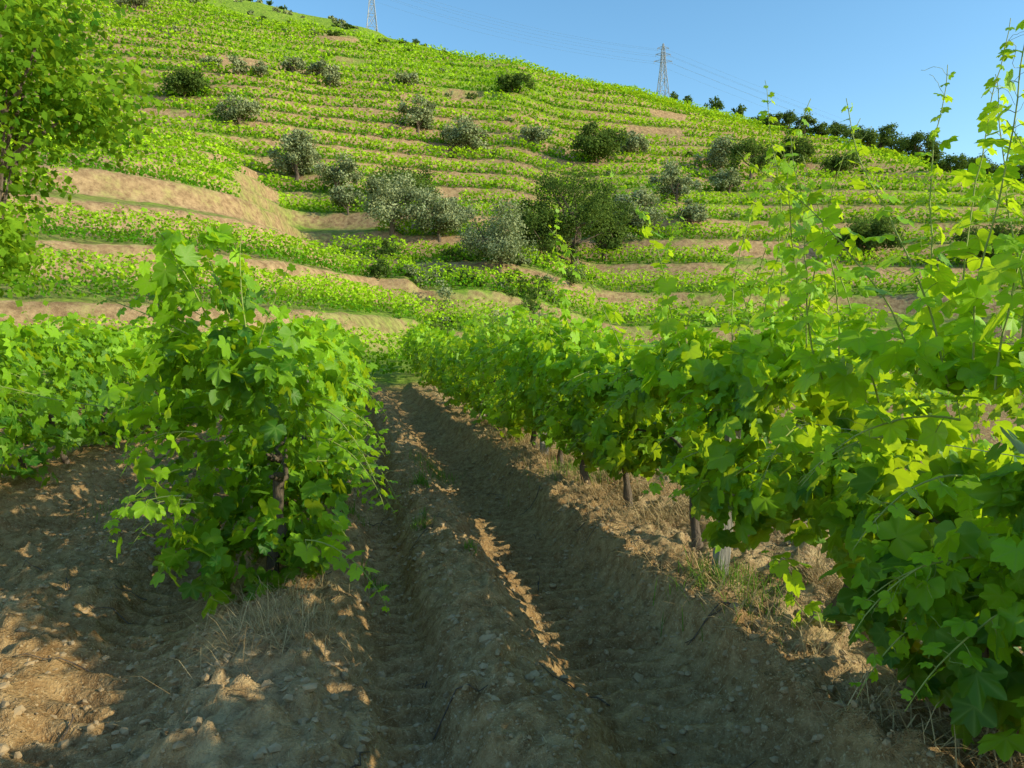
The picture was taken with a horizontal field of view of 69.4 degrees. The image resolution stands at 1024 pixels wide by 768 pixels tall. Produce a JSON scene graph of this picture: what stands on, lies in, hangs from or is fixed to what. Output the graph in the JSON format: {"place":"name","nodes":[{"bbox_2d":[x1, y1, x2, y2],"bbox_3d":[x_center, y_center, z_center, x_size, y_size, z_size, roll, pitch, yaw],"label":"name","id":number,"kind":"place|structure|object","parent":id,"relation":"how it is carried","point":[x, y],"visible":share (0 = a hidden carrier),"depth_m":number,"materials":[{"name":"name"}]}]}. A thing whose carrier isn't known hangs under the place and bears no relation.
{"place":"outdoors","nodes":[
{"label":"outdoors","id":0,"kind":"place"},
{"bbox_2d":[0,0,1023,767],"bbox_3d":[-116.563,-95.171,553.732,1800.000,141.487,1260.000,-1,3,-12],"label":"terrain","id":1,"kind":"structure","parent":0,"point":[418,416],"depth_m":4.67,"materials":[{"name":"soil"}]},
{"bbox_2d":[0,317,125,416],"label":"grapevine row","id":2,"kind":"object","parent":1,"relation":"on","point":[50,384],"visible":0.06,"depth_m":15.81,"materials":[{"name":"green plant"}]},
{"bbox_2d":[0,0,184,306],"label":"fruit tree","id":3,"kind":"object","parent":1,"relation":"on","point":[40,48],"visible":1,"depth_m":14.29,"materials":[{"name":"green plant"}]},
{"bbox_2d":[0,305,234,487],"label":"grapevine row","id":4,"kind":"object","parent":1,"relation":"on","point":[41,429],"visible":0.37,"depth_m":8.15,"materials":[{"name":"green plant"}]},
{"bbox_2d":[114,0,151,12],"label":"olive tree","id":5,"kind":"object","parent":1,"relation":"on","point":[143,3],"visible":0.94,"depth_m":145.68,"materials":[{"name":"green plant"}]},
{"bbox_2d":[160,64,212,98],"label":"oak tree","id":6,"kind":"object","parent":1,"relation":"on","point":[184,81],"visible":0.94,"depth_m":104.68,"materials":[{"name":"green plant"}]},
{"bbox_2d":[0,203,405,618],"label":"grapevine row","id":7,"kind":"object","parent":1,"relation":"on","point":[248,380],"visible":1,"depth_m":4.15,"materials":[{"name":"green plant"}]},
{"bbox_2d":[199,56,222,66],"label":"olive tree","id":8,"kind":"object","parent":1,"relation":"on","point":[218,61],"visible":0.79,"depth_m":116.48,"materials":[{"name":"green plant"}]},
{"bbox_2d":[213,91,261,130],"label":"olive tree","id":9,"kind":"object","parent":1,"relation":"on","point":[235,111],"visible":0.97,"depth_m":95.93,"materials":[{"name":"green plant"}]},
{"bbox_2d":[226,54,249,74],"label":"olive tree","id":10,"kind":"object","parent":1,"relation":"on","point":[240,68],"visible":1,"depth_m":113.94,"materials":[{"name":"green plant"}]},
{"bbox_2d":[252,59,269,77],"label":"olive tree","id":11,"kind":"object","parent":1,"relation":"on","point":[261,68],"visible":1,"depth_m":115.07,"materials":[{"name":"green plant"}]},
{"bbox_2d":[279,53,306,76],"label":"olive tree","id":12,"kind":"object","parent":1,"relation":"on","point":[300,63],"visible":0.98,"depth_m":121.29,"materials":[{"name":"green plant"}]},
{"bbox_2d":[267,127,324,182],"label":"olive tree","id":13,"kind":"object","parent":1,"relation":"on","point":[297,145],"visible":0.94,"depth_m":85.92,"materials":[{"name":"green plant"}]},
{"bbox_2d":[304,58,327,81],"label":"olive tree","id":14,"kind":"object","parent":1,"relation":"on","point":[313,67],"visible":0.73,"depth_m":122.76,"materials":[{"name":"green plant"}]},
{"bbox_2d":[319,61,340,88],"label":"olive tree","id":15,"kind":"object","parent":1,"relation":"on","point":[334,74],"visible":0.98,"depth_m":119.49,"materials":[{"name":"green plant"}]},
{"bbox_2d":[310,150,363,187],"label":"olive tree","id":16,"kind":"object","parent":1,"relation":"on","point":[337,175],"visible":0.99,"depth_m":81.70,"materials":[{"name":"green plant"}]},
{"bbox_2d":[328,183,367,214],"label":"olive tree","id":17,"kind":"object","parent":1,"relation":"on","point":[338,195],"visible":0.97,"depth_m":77.24,"materials":[{"name":"green plant"}]},
{"bbox_2d":[366,0,377,31],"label":"electricity pylon","id":18,"kind":"object","parent":1,"relation":"on","point":[368,16],"visible":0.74,"depth_m":186.55,"materials":[{"name":"metal"}]},
{"bbox_2d":[12,486,755,767],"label":"vine prunings","id":19,"kind":"object","parent":1,"relation":"on","point":[73,717],"visible":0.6,"depth_m":3.79,"materials":[{"name":"brown plant"}]},
{"bbox_2d":[360,166,438,241],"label":"olive tree","id":20,"kind":"object","parent":1,"relation":"on","point":[384,201],"visible":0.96,"depth_m":68.63,"materials":[{"name":"green plant"}]},
{"bbox_2d":[365,162,442,201],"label":"oak tree","id":21,"kind":"object","parent":1,"relation":"on","point":[415,177],"visible":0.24,"depth_m":81.59,"materials":[{"name":"green plant"}]},
{"bbox_2d":[395,70,419,85],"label":"olive tree","id":22,"kind":"object","parent":1,"relation":"on","point":[405,77],"visible":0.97,"depth_m":125.93,"materials":[{"name":"green plant"}]},
{"bbox_2d":[396,92,437,135],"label":"olive tree","id":23,"kind":"object","parent":1,"relation":"on","point":[418,113],"visible":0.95,"depth_m":109.48,"materials":[{"name":"green plant"}]},
{"bbox_2d":[413,187,471,241],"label":"olive tree","id":24,"kind":"object","parent":1,"relation":"on","point":[444,214],"visible":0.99,"depth_m":68.74,"materials":[{"name":"green plant"}]},
{"bbox_2d":[74,451,830,645],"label":"weeds","id":25,"kind":"object","parent":1,"relation":"on","point":[353,509],"visible":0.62,"depth_m":4.42,"materials":[{"name":"green plant"}]},
{"bbox_2d":[433,197,474,229],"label":"olive tree","id":26,"kind":"object","parent":1,"relation":"on","point":[461,208],"visible":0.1,"depth_m":73.77,"materials":[{"name":"green plant"}]},
{"bbox_2d":[440,122,468,153],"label":"olive tree","id":27,"kind":"object","parent":1,"relation":"on","point":[450,130],"visible":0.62,"depth_m":106.97,"materials":[{"name":"green plant"}]},
{"bbox_2d":[441,115,489,156],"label":"olive tree","id":28,"kind":"object","parent":1,"relation":"on","point":[469,129],"visible":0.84,"depth_m":106.89,"materials":[{"name":"green plant"}]},
{"bbox_2d":[455,197,537,272],"bbox_3d":[-1.103,-12.176,61.349,6.182,6.883,6.480,2,4,32],"label":"olive tree","id":29,"kind":"object","parent":1,"relation":"on","point":[502,246],"visible":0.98,"depth_m":60.17,"materials":[{"name":"green plant"}]},
{"bbox_2d":[0,426,999,767],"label":"stones and clods","id":30,"kind":"object","parent":1,"relation":"on","point":[364,740],"visible":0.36,"depth_m":3.43,"materials":[{"name":"brown soil"}]},
{"bbox_2d":[0,0,1023,404],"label":"hillside vine rows","id":31,"kind":"object","parent":1,"relation":"on","point":[168,140],"visible":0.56,"depth_m":95.87,"materials":[{"name":"green plant"}]},
{"bbox_2d":[495,69,536,92],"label":"oak tree","id":32,"kind":"object","parent":1,"relation":"on","point":[512,82],"visible":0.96,"depth_m":130.07,"materials":[{"name":"green plant"}]},
{"bbox_2d":[505,197,551,242],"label":"oak tree","id":33,"kind":"object","parent":1,"relation":"on","point":[532,203],"visible":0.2,"depth_m":70.23,"materials":[{"name":"green plant"}]},
{"bbox_2d":[95,0,962,373],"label":"hillside scrub","id":34,"kind":"object","parent":1,"relation":"on","point":[381,266],"visible":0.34,"depth_m":62.24,"materials":[{"name":"green plant"}]},
{"bbox_2d":[519,124,554,146],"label":"olive tree","id":35,"kind":"object","parent":1,"relation":"on","point":[536,134],"visible":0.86,"depth_m":111.16,"materials":[{"name":"green plant"}]},
{"bbox_2d":[540,432,548,453],"bbox_3d":[0.396,0.165,9.197,0.118,1.604,0.079,-1,3,-12],"label":"vineyard post","id":36,"kind":"object","parent":1,"relation":"on","point":[542,445],"visible":0.07,"depth_m":9.19,"materials":[{"name":"grey wood"}]},
{"bbox_2d":[268,343,1023,567],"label":"trellis wire","id":37,"kind":"object","parent":36,"relation":"attached to","point":[830,426],"visible":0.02,"depth_m":3.08,"materials":[{"name":"metal"}]},
{"bbox_2d":[514,199,584,259],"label":"oak tree","id":38,"kind":"object","parent":1,"relation":"on","point":[542,230],"visible":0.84,"depth_m":69.16,"materials":[{"name":"green plant"}]},
{"bbox_2d":[528,162,618,266],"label":"oak tree","id":39,"kind":"object","parent":1,"relation":"on","point":[553,185],"visible":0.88,"depth_m":70.53,"materials":[{"name":"green plant"}]},
{"bbox_2d":[567,120,630,162],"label":"oak tree","id":40,"kind":"object","parent":1,"relation":"on","point":[604,144],"visible":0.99,"depth_m":107.98,"materials":[{"name":"green plant"}]},
{"bbox_2d":[580,191,636,260],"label":"oak tree","id":41,"kind":"object","parent":1,"relation":"on","point":[623,218],"visible":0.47,"depth_m":74.98,"materials":[{"name":"green plant"}]},
{"bbox_2d":[619,130,651,156],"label":"olive tree","id":42,"kind":"object","parent":1,"relation":"on","point":[635,142],"visible":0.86,"depth_m":114.30,"materials":[{"name":"green plant"}]},
{"bbox_2d":[613,186,667,235],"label":"olive tree","id":43,"kind":"object","parent":1,"relation":"on","point":[644,197],"visible":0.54,"depth_m":80.23,"materials":[{"name":"green plant"}]},
{"bbox_2d":[654,43,671,96],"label":"electricity pylon","id":44,"kind":"object","parent":1,"relation":"on","point":[662,55],"visible":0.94,"depth_m":187.76,"materials":[{"name":"metal"}]},
{"bbox_2d":[396,0,887,146],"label":"power line","id":45,"kind":"object","parent":44,"relation":"attached to","point":[612,58],"visible":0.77,"depth_m":187.80,"materials":[{"name":"metal"}]},
{"bbox_2d":[670,91,678,99],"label":"ridge tree","id":46,"kind":"object","parent":1,"relation":"on","point":[674,95],"visible":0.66,"depth_m":185.07,"materials":[{"name":"green plant"}]},
{"bbox_2d":[646,157,703,206],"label":"olive tree","id":47,"kind":"object","parent":1,"relation":"on","point":[673,181],"visible":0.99,"depth_m":90.29,"materials":[{"name":"green plant"}]},
{"bbox_2d":[682,95,692,104],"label":"ridge tree","id":48,"kind":"object","parent":1,"relation":"on","point":[686,98],"visible":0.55,"depth_m":184.62,"materials":[{"name":"green plant"}]},
{"bbox_2d":[674,196,711,226],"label":"olive tree","id":49,"kind":"object","parent":1,"relation":"on","point":[696,213],"visible":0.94,"depth_m":82.63,"materials":[{"name":"green plant"}]},
{"bbox_2d":[400,18,1023,761],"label":"grapevine row","id":50,"kind":"object","parent":1,"relation":"on","point":[942,576],"visible":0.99,"depth_m":3.14,"materials":[{"name":"green plant"}]},
{"bbox_2d":[704,95,724,109],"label":"ridge tree","id":51,"kind":"object","parent":1,"relation":"on","point":[717,104],"visible":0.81,"depth_m":184.00,"materials":[{"name":"green plant"}]},
{"bbox_2d":[691,133,749,169],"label":"olive tree","id":52,"kind":"object","parent":1,"relation":"on","point":[716,155],"visible":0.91,"depth_m":111.18,"materials":[{"name":"green plant"}]},
{"bbox_2d":[708,166,741,192],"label":"olive tree","id":53,"kind":"object","parent":1,"relation":"on","point":[731,176],"visible":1,"depth_m":98.89,"materials":[{"name":"green plant"}]},
{"bbox_2d":[712,428,741,574],"bbox_3d":[1.275,0.748,4.418,0.196,1.104,0.083,-1,3,-12],"label":"vineyard post","id":54,"kind":"object","parent":1,"relation":"on","point":[725,552],"visible":0.12,"depth_m":4.39,"materials":[{"name":"grey wood"}]},
{"bbox_2d":[731,105,746,117],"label":"ridge tree","id":55,"kind":"object","parent":1,"relation":"on","point":[741,109],"visible":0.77,"depth_m":183.06,"materials":[{"name":"green plant"}]},
{"bbox_2d":[725,136,774,181],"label":"oak tree","id":56,"kind":"object","parent":1,"relation":"on","point":[756,149],"visible":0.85,"depth_m":105.29,"materials":[{"name":"green plant"}]},
{"bbox_2d":[492,375,1023,508],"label":"grapevine row","id":57,"kind":"object","parent":1,"relation":"on","point":[910,451],"visible":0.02,"depth_m":7.31,"materials":[{"name":"green plant"}]},
{"bbox_2d":[762,113,782,128],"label":"ridge tree","id":58,"kind":"object","parent":1,"relation":"on","point":[778,117],"visible":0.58,"depth_m":155.78,"materials":[{"name":"green plant"}]},
{"bbox_2d":[777,109,799,131],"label":"ridge tree","id":59,"kind":"object","parent":1,"relation":"on","point":[789,116],"visible":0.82,"depth_m":157.14,"materials":[{"name":"green plant"}]},
{"bbox_2d":[771,133,817,163],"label":"oak tree","id":60,"kind":"object","parent":1,"relation":"on","point":[808,148],"visible":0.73,"depth_m":120.18,"materials":[{"name":"green plant"}]},
{"bbox_2d":[789,112,817,134],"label":"ridge tree","id":61,"kind":"object","parent":1,"relation":"on","point":[805,128],"visible":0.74,"depth_m":149.03,"materials":[{"name":"green plant"}]},
{"bbox_2d":[807,121,831,135],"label":"ridge tree","id":62,"kind":"object","parent":1,"relation":"on","point":[820,128],"visible":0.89,"depth_m":149.90,"materials":[{"name":"green plant"}]},
{"bbox_2d":[815,150,862,177],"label":"oak tree","id":63,"kind":"object","parent":1,"relation":"on","point":[832,162],"visible":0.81,"depth_m":114.89,"materials":[{"name":"green plant"}]},
{"bbox_2d":[826,121,854,139],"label":"ridge tree","id":64,"kind":"object","parent":1,"relation":"on","point":[836,126],"visible":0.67,"depth_m":152.46,"materials":[{"name":"green plant"}]},
{"bbox_2d":[658,372,1023,468],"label":"grapevine row","id":65,"kind":"object","parent":1,"relation":"on","point":[898,400],"visible":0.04,"depth_m":10.14,"materials":[{"name":"green plant"}]},
{"bbox_2d":[838,124,876,142],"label":"ridge tree","id":66,"kind":"object","parent":1,"relation":"on","point":[858,134],"visible":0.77,"depth_m":146.23,"materials":[{"name":"green plant"}]},
{"bbox_2d":[857,133,881,148],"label":"ridge tree","id":67,"kind":"object","parent":1,"relation":"on","point":[873,139],"visible":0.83,"depth_m":146.15,"materials":[{"name":"green plant"}]},
{"bbox_2d":[835,211,909,258],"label":"oak tree","id":68,"kind":"object","parent":1,"relation":"on","point":[874,228],"visible":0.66,"depth_m":79.03,"materials":[{"name":"green plant"}]},
{"bbox_2d":[863,122,902,148],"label":"ridge tree","id":69,"kind":"object","parent":1,"relation":"on","point":[885,139],"visible":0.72,"depth_m":149.43,"materials":[{"name":"green plant"}]},
{"bbox_2d":[880,131,918,155],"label":"ridge tree","id":70,"kind":"object","parent":1,"relation":"on","point":[895,140],"visible":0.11,"depth_m":152.82,"materials":[{"name":"green plant"}]},
{"bbox_2d":[893,130,939,162],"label":"ridge tree","id":71,"kind":"object","parent":1,"relation":"on","point":[912,146],"visible":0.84,"depth_m":145.96,"materials":[{"name":"green plant"}]},
{"bbox_2d":[919,142,945,163],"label":"ridge tree","id":72,"kind":"object","parent":1,"relation":"on","point":[937,155],"visible":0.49,"depth_m":149.10,"materials":[{"name":"green plant"}]},
{"bbox_2d":[929,153,968,171],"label":"ridge tree","id":73,"kind":"object","parent":1,"relation":"on","point":[946,163],"visible":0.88,"depth_m":114.44,"materials":[{"name":"green plant"}]},
{"bbox_2d":[955,153,991,171],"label":"ridge tree","id":74,"kind":"object","parent":1,"relation":"on","point":[972,160],"visible":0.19,"depth_m":117.24,"materials":[{"name":"green plant"}]},
{"bbox_2d":[949,215,1023,263],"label":"oak tree","id":75,"kind":"object","parent":1,"relation":"on","point":[996,229],"visible":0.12,"depth_m":76.38,"materials":[{"name":"green plant"}]},
{"bbox_2d":[986,159,998,178],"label":"ridge tree","id":76,"kind":"object","parent":1,"relation":"on","point":[992,168],"visible":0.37,"depth_m":148.60,"materials":[{"name":"green plant"}]},
{"bbox_2d":[994,162,1023,178],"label":"ridge tree","id":77,"kind":"object","parent":1,"relation":"on","point":[1021,170],"visible":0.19,"depth_m":150.95,"materials":[{"name":"green plant"}]},
{"bbox_2d":[0,413,1023,767],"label":"dry grass","id":78,"kind":"structure","parent":0,"point":[306,615],"depth_m":3.73,"materials":[{"name":"beige plant"}]},
{"bbox_2d":[251,0,1023,169],"label":"sky","id":79,"kind":"structure","parent":0,"point":[875,55],"materials":[{"name":"blue"}]}
]}

